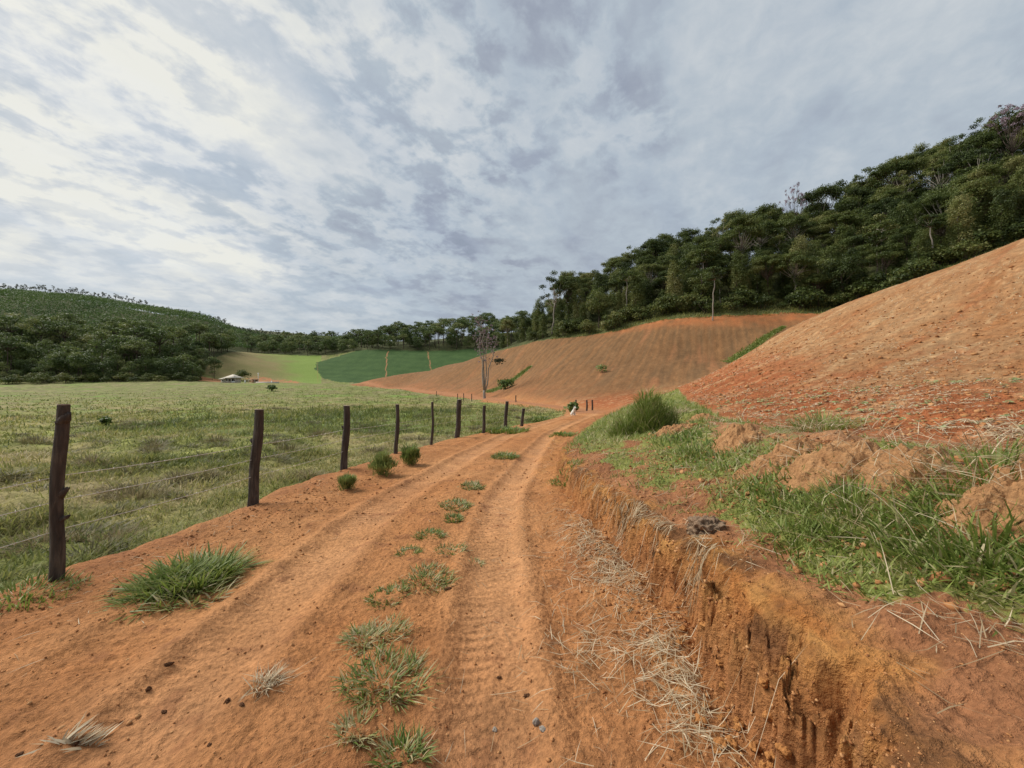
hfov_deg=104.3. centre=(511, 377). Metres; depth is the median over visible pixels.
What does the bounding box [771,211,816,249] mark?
forest tree
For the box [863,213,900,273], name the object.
pale tree
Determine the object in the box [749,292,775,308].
forest shrub
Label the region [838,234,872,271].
forest tree
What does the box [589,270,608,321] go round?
forest tree
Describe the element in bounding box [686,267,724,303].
forest tree
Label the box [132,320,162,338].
pasture edge tree
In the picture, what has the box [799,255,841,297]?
forest tree
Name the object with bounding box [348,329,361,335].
woodland tree
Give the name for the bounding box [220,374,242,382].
farmhouse
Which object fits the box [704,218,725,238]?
forest tree
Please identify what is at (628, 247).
forest tree
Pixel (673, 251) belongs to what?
forest tree
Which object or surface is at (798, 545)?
shelf tussock
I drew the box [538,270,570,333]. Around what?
forest tree
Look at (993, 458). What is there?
shelf tussock
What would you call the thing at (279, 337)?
woodland tree
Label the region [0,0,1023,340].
sky
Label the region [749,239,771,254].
forest tree
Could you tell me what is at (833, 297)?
forest shrub
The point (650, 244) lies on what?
forest tree
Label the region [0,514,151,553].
tussock
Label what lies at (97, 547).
tussock
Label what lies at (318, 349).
woodland tree
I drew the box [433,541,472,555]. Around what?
grass tuft
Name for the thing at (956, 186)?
forest tree
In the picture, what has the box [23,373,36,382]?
pasture edge shrub
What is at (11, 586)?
grass clump
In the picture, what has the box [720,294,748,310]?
forest shrub
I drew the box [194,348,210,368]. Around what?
pasture edge tree
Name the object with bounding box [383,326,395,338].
woodland tree
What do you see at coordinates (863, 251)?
forest tree
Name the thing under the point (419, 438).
tussock
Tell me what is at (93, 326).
pasture edge tree
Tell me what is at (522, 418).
fence post
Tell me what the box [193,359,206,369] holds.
pasture edge tree
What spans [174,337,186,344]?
pasture edge tree
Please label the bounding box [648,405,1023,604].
mound straw
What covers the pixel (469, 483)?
grass tuft
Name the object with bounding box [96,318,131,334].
pasture edge tree
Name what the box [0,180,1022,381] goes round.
wooded hills
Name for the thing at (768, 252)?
forest tree
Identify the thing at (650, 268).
forest tree
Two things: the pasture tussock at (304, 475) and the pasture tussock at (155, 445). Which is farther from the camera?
the pasture tussock at (155, 445)
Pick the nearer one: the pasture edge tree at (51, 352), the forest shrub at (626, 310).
the forest shrub at (626, 310)
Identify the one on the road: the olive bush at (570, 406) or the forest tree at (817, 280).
the olive bush at (570, 406)
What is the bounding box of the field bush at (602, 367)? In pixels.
[595,364,606,371]
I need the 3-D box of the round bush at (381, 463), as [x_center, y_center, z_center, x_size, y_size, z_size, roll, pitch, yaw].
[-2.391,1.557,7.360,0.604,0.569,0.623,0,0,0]
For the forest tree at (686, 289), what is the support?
on the wooded hills
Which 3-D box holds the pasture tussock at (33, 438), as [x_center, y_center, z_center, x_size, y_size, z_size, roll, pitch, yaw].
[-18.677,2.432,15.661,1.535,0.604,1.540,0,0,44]
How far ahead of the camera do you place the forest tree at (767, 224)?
123.79 m
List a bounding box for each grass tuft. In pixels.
[241,660,306,700]
[322,703,380,754]
[325,638,444,720]
[331,622,386,662]
[337,611,419,655]
[361,719,441,767]
[362,581,413,609]
[392,543,425,556]
[393,560,461,594]
[410,527,449,539]
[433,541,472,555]
[437,497,475,511]
[441,512,464,522]
[457,479,485,490]
[468,557,485,566]
[491,451,521,459]
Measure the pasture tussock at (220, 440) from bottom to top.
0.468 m
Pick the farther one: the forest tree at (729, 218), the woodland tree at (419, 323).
the woodland tree at (419, 323)
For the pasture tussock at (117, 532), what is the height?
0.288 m
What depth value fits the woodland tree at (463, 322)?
355.16 m
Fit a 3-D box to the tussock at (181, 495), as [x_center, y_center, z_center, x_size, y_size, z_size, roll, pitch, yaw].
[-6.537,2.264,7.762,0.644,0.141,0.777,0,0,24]
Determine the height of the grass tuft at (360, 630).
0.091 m
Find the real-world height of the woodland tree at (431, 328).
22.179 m
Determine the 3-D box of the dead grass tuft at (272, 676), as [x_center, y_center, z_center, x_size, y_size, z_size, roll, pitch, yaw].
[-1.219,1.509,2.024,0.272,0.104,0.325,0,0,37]
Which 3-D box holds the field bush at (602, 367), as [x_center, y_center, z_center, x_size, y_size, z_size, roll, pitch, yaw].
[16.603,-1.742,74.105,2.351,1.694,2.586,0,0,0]
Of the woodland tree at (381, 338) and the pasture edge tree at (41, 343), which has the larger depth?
the woodland tree at (381, 338)
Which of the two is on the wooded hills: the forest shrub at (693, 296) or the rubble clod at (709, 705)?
the forest shrub at (693, 296)
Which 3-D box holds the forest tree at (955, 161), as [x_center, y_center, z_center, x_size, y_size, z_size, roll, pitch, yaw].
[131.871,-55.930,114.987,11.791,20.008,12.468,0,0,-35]
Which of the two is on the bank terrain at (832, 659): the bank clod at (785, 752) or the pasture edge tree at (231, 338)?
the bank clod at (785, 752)
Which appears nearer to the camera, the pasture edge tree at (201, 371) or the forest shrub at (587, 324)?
the forest shrub at (587, 324)
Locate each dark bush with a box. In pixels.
[97,415,112,424]
[266,385,277,391]
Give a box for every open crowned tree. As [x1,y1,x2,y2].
[778,182,807,228]
[984,104,1023,154]
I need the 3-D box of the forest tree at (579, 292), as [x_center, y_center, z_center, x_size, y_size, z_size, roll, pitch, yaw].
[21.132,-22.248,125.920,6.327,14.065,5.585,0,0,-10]
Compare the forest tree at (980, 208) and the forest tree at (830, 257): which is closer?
the forest tree at (980, 208)
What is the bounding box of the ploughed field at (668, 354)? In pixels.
[351,239,1023,453]
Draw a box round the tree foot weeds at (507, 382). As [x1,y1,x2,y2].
[497,377,513,389]
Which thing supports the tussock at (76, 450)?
on the pasture ground at (56, 389)
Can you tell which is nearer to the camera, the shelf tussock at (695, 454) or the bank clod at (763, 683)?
the bank clod at (763, 683)
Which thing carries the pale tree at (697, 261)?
on the wooded hills
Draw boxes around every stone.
[532,717,539,726]
[539,725,545,731]
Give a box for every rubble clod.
[654,608,662,614]
[675,639,682,646]
[679,625,686,632]
[699,621,704,628]
[700,701,711,709]
[713,745,722,755]
[715,659,724,666]
[717,714,726,721]
[719,681,724,689]
[719,721,728,730]
[725,735,738,750]
[732,716,744,728]
[733,725,741,732]
[748,740,759,752]
[758,760,766,767]
[764,749,775,763]
[766,760,773,767]
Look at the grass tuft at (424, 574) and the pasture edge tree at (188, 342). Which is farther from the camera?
the pasture edge tree at (188, 342)
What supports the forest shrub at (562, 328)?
on the wooded hills
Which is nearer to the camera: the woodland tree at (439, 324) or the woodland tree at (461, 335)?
the woodland tree at (439, 324)
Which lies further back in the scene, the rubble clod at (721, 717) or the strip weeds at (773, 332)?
the strip weeds at (773, 332)
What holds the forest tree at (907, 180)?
on the wooded hills
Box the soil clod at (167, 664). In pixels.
[164,662,174,666]
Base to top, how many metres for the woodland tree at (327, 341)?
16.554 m
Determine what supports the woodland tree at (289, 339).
on the wooded hills
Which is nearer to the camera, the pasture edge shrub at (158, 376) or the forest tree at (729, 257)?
the forest tree at (729, 257)
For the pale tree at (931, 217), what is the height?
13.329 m
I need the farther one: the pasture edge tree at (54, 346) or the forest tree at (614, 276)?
the pasture edge tree at (54, 346)
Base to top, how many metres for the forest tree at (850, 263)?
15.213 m
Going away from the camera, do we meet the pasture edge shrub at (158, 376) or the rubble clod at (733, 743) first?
the rubble clod at (733, 743)
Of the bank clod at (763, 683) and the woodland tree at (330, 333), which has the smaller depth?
the bank clod at (763, 683)
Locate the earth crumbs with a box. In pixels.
[0,258,1023,767]
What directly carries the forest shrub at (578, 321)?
on the wooded hills
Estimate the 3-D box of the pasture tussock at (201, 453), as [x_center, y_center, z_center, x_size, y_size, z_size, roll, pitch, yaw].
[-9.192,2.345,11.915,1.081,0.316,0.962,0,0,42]
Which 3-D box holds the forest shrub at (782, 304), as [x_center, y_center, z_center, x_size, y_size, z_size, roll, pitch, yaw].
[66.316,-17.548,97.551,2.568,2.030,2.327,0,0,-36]
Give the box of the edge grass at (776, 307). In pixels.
[550,235,1023,338]
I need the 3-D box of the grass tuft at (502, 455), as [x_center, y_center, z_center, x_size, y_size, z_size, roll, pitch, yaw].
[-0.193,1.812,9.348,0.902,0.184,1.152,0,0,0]
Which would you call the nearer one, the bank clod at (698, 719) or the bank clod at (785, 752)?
the bank clod at (785, 752)
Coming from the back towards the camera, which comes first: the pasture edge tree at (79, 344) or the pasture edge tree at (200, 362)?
the pasture edge tree at (200, 362)
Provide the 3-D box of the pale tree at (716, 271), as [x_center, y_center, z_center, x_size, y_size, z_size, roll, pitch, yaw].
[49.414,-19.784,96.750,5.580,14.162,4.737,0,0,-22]
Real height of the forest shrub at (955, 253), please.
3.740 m
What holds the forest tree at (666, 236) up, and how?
on the wooded hills
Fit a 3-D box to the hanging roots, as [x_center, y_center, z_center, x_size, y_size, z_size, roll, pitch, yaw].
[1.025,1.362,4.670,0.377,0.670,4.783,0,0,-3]
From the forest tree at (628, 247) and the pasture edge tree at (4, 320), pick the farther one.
the pasture edge tree at (4, 320)
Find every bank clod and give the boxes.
[694,713,707,727]
[713,737,726,749]
[759,677,768,688]
[762,710,772,721]
[775,742,791,758]
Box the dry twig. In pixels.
[16,709,120,757]
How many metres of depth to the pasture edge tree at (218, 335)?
262.19 m
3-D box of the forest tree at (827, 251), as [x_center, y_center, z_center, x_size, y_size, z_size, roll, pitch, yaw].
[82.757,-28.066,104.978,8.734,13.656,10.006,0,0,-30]
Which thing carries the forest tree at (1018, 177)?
on the wooded hills
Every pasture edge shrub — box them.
[0,374,21,383]
[5,374,25,382]
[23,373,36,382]
[27,373,47,383]
[34,372,53,382]
[54,373,73,382]
[77,374,89,381]
[80,372,99,381]
[97,373,109,381]
[99,376,110,382]
[113,372,129,381]
[120,373,136,381]
[126,374,139,381]
[137,375,149,381]
[152,375,165,381]
[161,373,174,379]
[171,372,186,380]
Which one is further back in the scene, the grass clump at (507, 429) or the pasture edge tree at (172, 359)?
the pasture edge tree at (172, 359)
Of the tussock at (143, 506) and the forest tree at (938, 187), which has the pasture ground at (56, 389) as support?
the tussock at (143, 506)
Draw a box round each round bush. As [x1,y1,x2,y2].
[336,472,357,490]
[366,449,397,476]
[395,443,422,464]
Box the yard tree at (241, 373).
[231,369,250,378]
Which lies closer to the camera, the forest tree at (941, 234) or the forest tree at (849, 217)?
the forest tree at (941, 234)
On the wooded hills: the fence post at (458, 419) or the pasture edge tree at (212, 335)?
the pasture edge tree at (212, 335)
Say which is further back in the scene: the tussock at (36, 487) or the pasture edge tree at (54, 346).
the pasture edge tree at (54, 346)
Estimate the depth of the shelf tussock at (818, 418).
5.62 m
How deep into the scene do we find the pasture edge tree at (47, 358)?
180.56 m
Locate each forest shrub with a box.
[526,330,539,341]
[552,320,574,334]
[558,319,574,331]
[567,317,585,332]
[576,319,597,333]
[599,311,625,328]
[618,304,638,321]
[630,306,653,319]
[647,298,676,315]
[653,292,685,312]
[670,302,687,313]
[677,291,706,311]
[690,296,720,313]
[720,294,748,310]
[729,287,763,305]
[730,285,757,306]
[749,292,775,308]
[776,302,788,308]
[783,287,824,308]
[786,285,826,307]
[820,288,853,306]
[820,298,836,306]
[836,295,855,304]
[843,279,877,298]
[855,271,898,297]
[870,280,896,293]
[885,261,933,285]
[886,267,908,282]
[893,256,945,278]
[913,244,951,267]
[935,249,968,263]
[947,238,992,260]
[950,225,1004,252]
[967,238,998,254]
[991,239,1009,247]
[993,215,1023,238]
[1002,230,1023,241]
[1006,218,1023,233]
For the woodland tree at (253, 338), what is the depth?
364.87 m
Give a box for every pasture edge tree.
[0,315,27,336]
[0,318,38,338]
[0,332,30,372]
[0,335,36,358]
[0,337,30,375]
[0,349,31,372]
[0,362,11,374]
[3,312,27,332]
[6,370,21,380]
[10,358,38,374]
[14,314,65,340]
[16,335,35,346]
[20,344,46,373]
[22,358,39,372]
[23,327,59,345]
[32,360,55,376]
[33,338,56,370]
[38,354,61,373]
[39,321,84,358]
[39,328,76,351]
[43,331,83,345]
[43,348,65,372]
[46,342,72,354]
[46,350,67,372]
[49,345,83,374]
[52,312,89,331]
[64,340,98,357]
[65,353,92,375]
[66,351,94,381]
[75,324,103,344]
[76,329,108,352]
[79,358,99,373]
[80,338,122,372]
[82,330,114,351]
[85,357,116,374]
[86,340,111,353]
[94,318,117,331]
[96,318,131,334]
[97,334,134,362]
[99,335,134,366]
[104,342,139,359]
[104,354,131,373]
[110,334,146,372]
[111,320,156,359]
[114,318,131,323]
[115,337,155,369]
[116,326,161,371]
[120,361,139,374]
[131,358,159,379]
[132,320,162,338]
[134,355,156,370]
[138,341,171,365]
[140,328,176,370]
[152,360,176,374]
[153,356,182,376]
[154,344,182,364]
[155,344,183,369]
[159,325,190,356]
[168,353,196,380]
[172,335,196,357]
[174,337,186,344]
[176,325,199,341]
[177,350,196,368]
[178,345,197,354]
[180,364,201,380]
[184,322,206,340]
[184,322,211,341]
[192,341,203,347]
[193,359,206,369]
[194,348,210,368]
[198,368,205,376]
[199,332,219,355]
[203,338,220,354]
[205,334,222,356]
[205,356,222,378]
[214,327,227,333]
[214,336,229,352]
[219,329,237,351]
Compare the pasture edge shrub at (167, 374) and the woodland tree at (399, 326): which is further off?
the woodland tree at (399, 326)
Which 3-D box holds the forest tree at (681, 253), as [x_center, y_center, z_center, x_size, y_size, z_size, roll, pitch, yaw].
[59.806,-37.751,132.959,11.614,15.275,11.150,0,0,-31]
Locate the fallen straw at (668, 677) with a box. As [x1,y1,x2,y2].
[0,441,803,767]
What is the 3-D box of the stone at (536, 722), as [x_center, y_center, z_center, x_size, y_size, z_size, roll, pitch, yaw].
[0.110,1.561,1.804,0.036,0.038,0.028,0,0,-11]
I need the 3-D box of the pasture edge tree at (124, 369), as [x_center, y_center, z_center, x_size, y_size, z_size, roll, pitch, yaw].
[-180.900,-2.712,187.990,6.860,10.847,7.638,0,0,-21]
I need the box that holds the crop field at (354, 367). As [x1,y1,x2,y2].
[203,349,498,383]
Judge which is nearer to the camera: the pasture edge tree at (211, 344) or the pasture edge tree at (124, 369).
the pasture edge tree at (124, 369)
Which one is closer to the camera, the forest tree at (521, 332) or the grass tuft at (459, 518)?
the grass tuft at (459, 518)
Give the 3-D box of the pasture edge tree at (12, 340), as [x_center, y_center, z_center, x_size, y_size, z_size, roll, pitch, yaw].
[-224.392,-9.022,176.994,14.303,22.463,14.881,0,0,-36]
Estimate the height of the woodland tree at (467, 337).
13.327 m
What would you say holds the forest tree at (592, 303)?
on the wooded hills
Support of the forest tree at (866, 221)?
on the wooded hills
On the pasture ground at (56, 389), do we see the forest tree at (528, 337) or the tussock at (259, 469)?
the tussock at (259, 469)
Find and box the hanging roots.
[565,458,726,616]
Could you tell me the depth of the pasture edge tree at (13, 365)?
186.46 m
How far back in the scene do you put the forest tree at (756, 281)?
108.83 m
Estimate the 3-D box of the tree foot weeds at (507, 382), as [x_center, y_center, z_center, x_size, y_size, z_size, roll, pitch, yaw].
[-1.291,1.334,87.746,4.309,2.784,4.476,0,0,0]
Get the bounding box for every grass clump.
[0,566,93,614]
[93,540,274,625]
[472,425,530,434]
[524,415,551,421]
[546,456,588,487]
[549,431,577,436]
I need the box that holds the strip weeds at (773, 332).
[481,326,786,392]
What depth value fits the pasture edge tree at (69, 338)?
226.57 m
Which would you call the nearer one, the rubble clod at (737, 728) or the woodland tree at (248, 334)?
the rubble clod at (737, 728)
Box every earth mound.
[655,423,691,437]
[686,413,721,421]
[711,422,762,456]
[732,436,819,479]
[775,440,881,492]
[854,443,967,509]
[932,479,1023,550]
[959,463,1023,531]
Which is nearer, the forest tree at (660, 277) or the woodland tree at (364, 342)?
the forest tree at (660, 277)
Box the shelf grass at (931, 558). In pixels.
[562,389,1023,636]
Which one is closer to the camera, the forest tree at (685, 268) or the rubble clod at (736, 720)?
the rubble clod at (736, 720)
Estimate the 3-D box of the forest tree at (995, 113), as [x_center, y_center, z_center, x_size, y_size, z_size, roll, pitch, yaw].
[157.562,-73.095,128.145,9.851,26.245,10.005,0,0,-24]
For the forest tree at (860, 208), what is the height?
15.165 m
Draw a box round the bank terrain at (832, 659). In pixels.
[553,389,1023,767]
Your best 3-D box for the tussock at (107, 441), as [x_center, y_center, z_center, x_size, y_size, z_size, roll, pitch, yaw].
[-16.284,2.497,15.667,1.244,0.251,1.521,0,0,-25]
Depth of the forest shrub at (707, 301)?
101.78 m
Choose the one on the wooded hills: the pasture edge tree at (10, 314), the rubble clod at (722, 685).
the pasture edge tree at (10, 314)
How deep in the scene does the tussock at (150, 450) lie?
12.80 m
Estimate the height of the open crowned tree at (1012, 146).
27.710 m
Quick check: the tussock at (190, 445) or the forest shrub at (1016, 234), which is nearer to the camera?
the tussock at (190, 445)
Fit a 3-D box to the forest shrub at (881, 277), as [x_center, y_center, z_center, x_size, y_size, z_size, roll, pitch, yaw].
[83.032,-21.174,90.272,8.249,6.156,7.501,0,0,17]
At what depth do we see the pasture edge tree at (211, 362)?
230.60 m
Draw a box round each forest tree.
[499,319,515,346]
[499,332,505,349]
[512,318,524,338]
[512,329,518,339]
[516,312,534,335]
[517,319,525,341]
[526,327,531,340]
[531,299,545,329]
[531,312,539,338]
[537,312,547,338]
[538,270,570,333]
[544,299,552,316]
[545,305,553,319]
[545,315,552,327]
[548,301,569,319]
[552,275,583,319]
[553,298,565,332]
[560,270,580,314]
[564,286,588,317]
[571,286,587,320]
[578,277,597,308]
[578,302,586,330]
[580,269,603,283]
[585,287,614,328]
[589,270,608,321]
[597,279,611,294]
[600,256,632,287]
[602,258,627,287]
[606,279,630,306]
[607,267,624,301]
[610,290,623,321]
[615,262,633,286]
[620,245,638,269]
[620,267,634,291]
[621,247,655,272]
[621,286,630,307]
[624,270,651,302]
[627,274,649,316]
[633,237,670,277]
[633,254,657,277]
[635,263,667,301]
[639,271,661,295]
[639,278,653,311]
[646,238,679,273]
[651,269,673,291]
[653,254,681,293]
[657,233,679,243]
[657,289,666,302]
[658,250,681,255]
[661,243,679,288]
[664,260,685,312]
[673,228,709,249]
[678,240,730,298]
[678,246,702,269]
[679,234,734,288]
[679,272,692,305]
[680,241,697,288]
[685,267,696,292]
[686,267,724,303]
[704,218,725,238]
[708,259,735,302]
[710,219,731,252]
[716,265,745,295]
[718,208,744,252]
[718,211,747,254]
[718,241,747,275]
[719,213,769,272]
[723,254,735,284]
[727,249,749,305]
[735,244,751,277]
[741,272,751,290]
[742,216,782,256]
[747,248,771,295]
[748,202,788,247]
[748,253,784,302]
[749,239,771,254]
[750,249,775,278]
[759,247,781,273]
[761,241,782,248]
[768,207,795,242]
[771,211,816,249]
[771,249,819,305]
[776,272,793,298]
[777,237,818,276]
[777,242,792,276]
[778,231,798,244]
[784,233,811,292]
[795,179,849,246]
[797,226,830,252]
[797,274,836,306]
[798,202,831,242]
[799,203,817,238]
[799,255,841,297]
[804,243,844,291]
[806,233,833,248]
[808,210,843,249]
[808,238,825,255]
[815,210,861,255]
[819,250,844,268]
[822,245,867,303]
[831,223,856,257]
[831,267,858,292]
[832,186,880,233]
[836,205,870,237]
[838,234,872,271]
[842,166,883,220]
[843,178,880,210]
[848,244,876,282]
[853,212,879,235]
[858,196,909,240]
[859,241,910,274]
[864,184,915,218]
[865,154,929,215]
[874,213,917,239]
[876,155,922,194]
[884,199,918,259]
[884,249,906,272]
[885,224,922,263]
[887,170,923,195]
[898,178,928,190]
[899,203,926,231]
[901,148,941,197]
[902,135,958,187]
[906,228,931,275]
[907,187,959,240]
[912,186,934,215]
[914,155,964,188]
[915,212,948,243]
[916,228,937,257]
[917,212,955,248]
[919,146,951,193]
[919,174,968,236]
[919,183,950,202]
[920,169,950,186]
[921,145,968,191]
[933,133,981,174]
[937,147,996,182]
[939,174,1011,227]
[941,193,981,262]
[948,154,1023,228]
[948,192,986,252]
[959,147,1007,173]
[960,131,1011,165]
[964,178,1000,230]
[968,117,1001,136]
[981,181,1023,238]
[982,105,1023,156]
[985,186,1023,241]
[986,111,1019,181]
[989,144,1023,158]
[993,155,1023,196]
[1002,172,1023,211]
[1007,164,1023,217]
[1011,126,1023,149]
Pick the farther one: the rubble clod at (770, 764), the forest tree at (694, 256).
the forest tree at (694, 256)
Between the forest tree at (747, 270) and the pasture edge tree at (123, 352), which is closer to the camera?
the forest tree at (747, 270)
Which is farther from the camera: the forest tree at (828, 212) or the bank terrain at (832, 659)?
the forest tree at (828, 212)
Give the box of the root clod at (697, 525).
[686,515,726,536]
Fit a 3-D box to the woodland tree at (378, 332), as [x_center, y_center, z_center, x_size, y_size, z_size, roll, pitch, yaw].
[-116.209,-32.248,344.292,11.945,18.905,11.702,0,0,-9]
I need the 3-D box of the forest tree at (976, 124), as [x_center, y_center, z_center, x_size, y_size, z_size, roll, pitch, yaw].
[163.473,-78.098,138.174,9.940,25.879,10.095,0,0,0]
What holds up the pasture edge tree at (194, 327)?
on the wooded hills
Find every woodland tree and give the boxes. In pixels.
[240,332,252,338]
[241,336,252,351]
[244,336,256,351]
[246,340,256,352]
[256,341,268,350]
[257,334,268,339]
[267,338,276,352]
[267,340,278,349]
[270,334,283,340]
[279,331,291,337]
[279,341,291,351]
[284,336,294,346]
[287,341,296,350]
[294,337,304,353]
[303,340,312,354]
[305,342,315,351]
[308,336,320,351]
[312,342,324,353]
[319,338,330,354]
[326,331,336,337]
[327,340,338,350]
[330,338,337,347]
[336,343,346,350]
[337,339,348,348]
[340,334,351,345]
[347,332,356,339]
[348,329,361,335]
[348,339,359,350]
[354,329,364,348]
[358,335,368,347]
[359,330,373,348]
[365,331,378,347]
[371,329,383,335]
[377,334,387,347]
[378,325,391,345]
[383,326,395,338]
[384,335,396,348]
[390,321,403,345]
[390,332,399,340]
[395,323,410,329]
[396,327,409,344]
[397,333,409,348]
[408,329,420,347]
[409,324,423,335]
[412,336,423,348]
[414,321,426,334]
[418,326,432,346]
[422,320,436,325]
[423,330,434,348]
[429,326,442,347]
[430,326,446,341]
[435,321,450,343]
[436,318,450,324]
[445,318,456,324]
[446,322,464,348]
[446,329,457,347]
[449,330,459,344]
[453,319,468,345]
[457,317,471,341]
[457,327,466,340]
[462,335,473,345]
[467,321,480,335]
[467,326,483,345]
[474,314,489,337]
[476,328,488,335]
[482,312,495,319]
[483,320,492,337]
[487,322,498,331]
[487,331,499,346]
[489,327,505,339]
[496,323,510,331]
[506,317,514,343]
[512,310,530,317]
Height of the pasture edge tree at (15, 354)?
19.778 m
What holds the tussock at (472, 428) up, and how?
on the pasture ground at (56, 389)
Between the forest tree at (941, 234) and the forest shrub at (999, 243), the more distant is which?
the forest tree at (941, 234)
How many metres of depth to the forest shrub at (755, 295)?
100.60 m
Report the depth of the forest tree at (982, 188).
88.06 m
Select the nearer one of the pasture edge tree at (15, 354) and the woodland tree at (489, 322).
the pasture edge tree at (15, 354)
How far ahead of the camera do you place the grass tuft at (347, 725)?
1.71 m
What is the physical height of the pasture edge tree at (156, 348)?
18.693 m
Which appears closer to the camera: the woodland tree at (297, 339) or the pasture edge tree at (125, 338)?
the pasture edge tree at (125, 338)
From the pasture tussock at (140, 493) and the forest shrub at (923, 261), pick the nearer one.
the pasture tussock at (140, 493)
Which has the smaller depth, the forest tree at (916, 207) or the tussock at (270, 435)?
the tussock at (270, 435)
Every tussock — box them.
[0,467,49,479]
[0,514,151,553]
[0,522,102,557]
[7,482,69,492]
[12,432,52,444]
[28,533,146,569]
[39,447,90,456]
[66,452,119,468]
[76,520,154,544]
[87,479,179,503]
[88,439,116,443]
[99,499,160,515]
[107,462,165,475]
[115,421,140,426]
[118,424,149,429]
[120,445,185,454]
[132,437,174,444]
[133,439,172,450]
[141,421,165,426]
[142,476,192,486]
[154,468,196,483]
[158,489,191,500]
[173,442,214,447]
[187,451,217,458]
[190,466,226,481]
[197,433,237,442]
[204,442,232,448]
[238,450,298,462]
[242,466,271,471]
[252,430,282,437]
[263,438,296,444]
[272,441,306,452]
[291,466,325,480]
[303,428,339,437]
[358,444,386,454]
[364,429,386,433]
[400,433,429,440]
[464,424,486,431]
[600,384,685,437]
[669,441,715,459]
[741,511,858,558]
[763,470,978,543]
[779,409,872,432]
[842,485,1023,584]
[872,435,1023,510]
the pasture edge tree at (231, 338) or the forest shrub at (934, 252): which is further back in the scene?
the pasture edge tree at (231, 338)
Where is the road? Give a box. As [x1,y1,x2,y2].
[0,396,769,767]
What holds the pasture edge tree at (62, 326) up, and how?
on the wooded hills
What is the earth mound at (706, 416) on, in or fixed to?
on the bank terrain at (832, 659)
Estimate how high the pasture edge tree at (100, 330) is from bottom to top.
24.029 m
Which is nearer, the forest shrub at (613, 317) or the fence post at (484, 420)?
the fence post at (484, 420)
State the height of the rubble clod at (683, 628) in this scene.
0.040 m
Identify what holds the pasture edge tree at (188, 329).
on the wooded hills
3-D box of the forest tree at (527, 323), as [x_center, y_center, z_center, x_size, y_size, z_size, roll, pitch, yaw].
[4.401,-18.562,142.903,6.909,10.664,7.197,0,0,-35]
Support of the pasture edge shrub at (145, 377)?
on the pasture ground at (56, 389)
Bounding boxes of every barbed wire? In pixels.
[0,413,519,488]
[0,415,520,515]
[0,420,511,547]
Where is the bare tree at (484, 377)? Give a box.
[472,311,505,398]
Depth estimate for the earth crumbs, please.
3.50 m
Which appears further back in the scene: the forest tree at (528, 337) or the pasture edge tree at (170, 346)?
the pasture edge tree at (170, 346)
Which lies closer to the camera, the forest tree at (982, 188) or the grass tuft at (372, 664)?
the grass tuft at (372, 664)
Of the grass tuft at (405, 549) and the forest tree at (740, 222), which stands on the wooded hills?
the forest tree at (740, 222)
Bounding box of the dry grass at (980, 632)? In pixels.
[565,416,1023,715]
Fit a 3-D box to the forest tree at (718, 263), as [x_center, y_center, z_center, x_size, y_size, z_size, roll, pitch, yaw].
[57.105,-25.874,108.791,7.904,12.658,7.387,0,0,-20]
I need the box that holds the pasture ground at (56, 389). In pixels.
[0,348,565,587]
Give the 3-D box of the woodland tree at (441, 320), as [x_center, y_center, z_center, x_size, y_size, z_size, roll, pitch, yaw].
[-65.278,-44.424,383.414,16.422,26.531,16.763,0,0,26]
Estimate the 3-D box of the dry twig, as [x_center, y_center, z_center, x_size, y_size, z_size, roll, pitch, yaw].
[-1.877,1.530,1.699,0.315,0.122,0.138,0,0,-39]
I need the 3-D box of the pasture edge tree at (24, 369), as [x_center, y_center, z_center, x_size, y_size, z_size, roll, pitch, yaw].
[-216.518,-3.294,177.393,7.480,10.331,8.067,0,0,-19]
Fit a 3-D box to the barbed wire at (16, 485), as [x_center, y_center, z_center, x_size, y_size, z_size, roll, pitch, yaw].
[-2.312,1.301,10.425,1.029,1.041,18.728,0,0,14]
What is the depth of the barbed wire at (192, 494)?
4.13 m
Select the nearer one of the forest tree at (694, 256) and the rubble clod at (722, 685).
the rubble clod at (722, 685)
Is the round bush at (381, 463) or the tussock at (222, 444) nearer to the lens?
the round bush at (381, 463)
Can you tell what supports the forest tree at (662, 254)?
on the wooded hills
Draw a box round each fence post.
[48,404,71,581]
[247,409,263,506]
[340,405,349,469]
[393,404,399,453]
[430,402,433,444]
[454,399,461,437]
[482,406,485,432]
[503,401,508,427]
[520,408,524,425]
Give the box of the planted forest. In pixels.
[0,288,393,354]
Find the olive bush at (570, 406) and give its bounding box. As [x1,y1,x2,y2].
[563,401,578,411]
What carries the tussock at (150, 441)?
on the pasture ground at (56, 389)
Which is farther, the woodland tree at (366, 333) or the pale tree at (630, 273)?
the woodland tree at (366, 333)
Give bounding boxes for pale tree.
[616,268,637,321]
[691,248,714,294]
[702,266,726,320]
[767,234,788,285]
[862,230,896,273]
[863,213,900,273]
[915,213,946,263]
[951,165,980,179]
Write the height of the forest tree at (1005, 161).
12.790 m
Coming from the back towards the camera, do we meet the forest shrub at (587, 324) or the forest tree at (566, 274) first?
the forest tree at (566, 274)
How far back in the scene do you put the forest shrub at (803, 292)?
95.64 m
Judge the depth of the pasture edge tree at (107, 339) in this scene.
206.50 m
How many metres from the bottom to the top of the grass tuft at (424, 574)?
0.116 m
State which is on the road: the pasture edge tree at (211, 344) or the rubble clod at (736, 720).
the rubble clod at (736, 720)

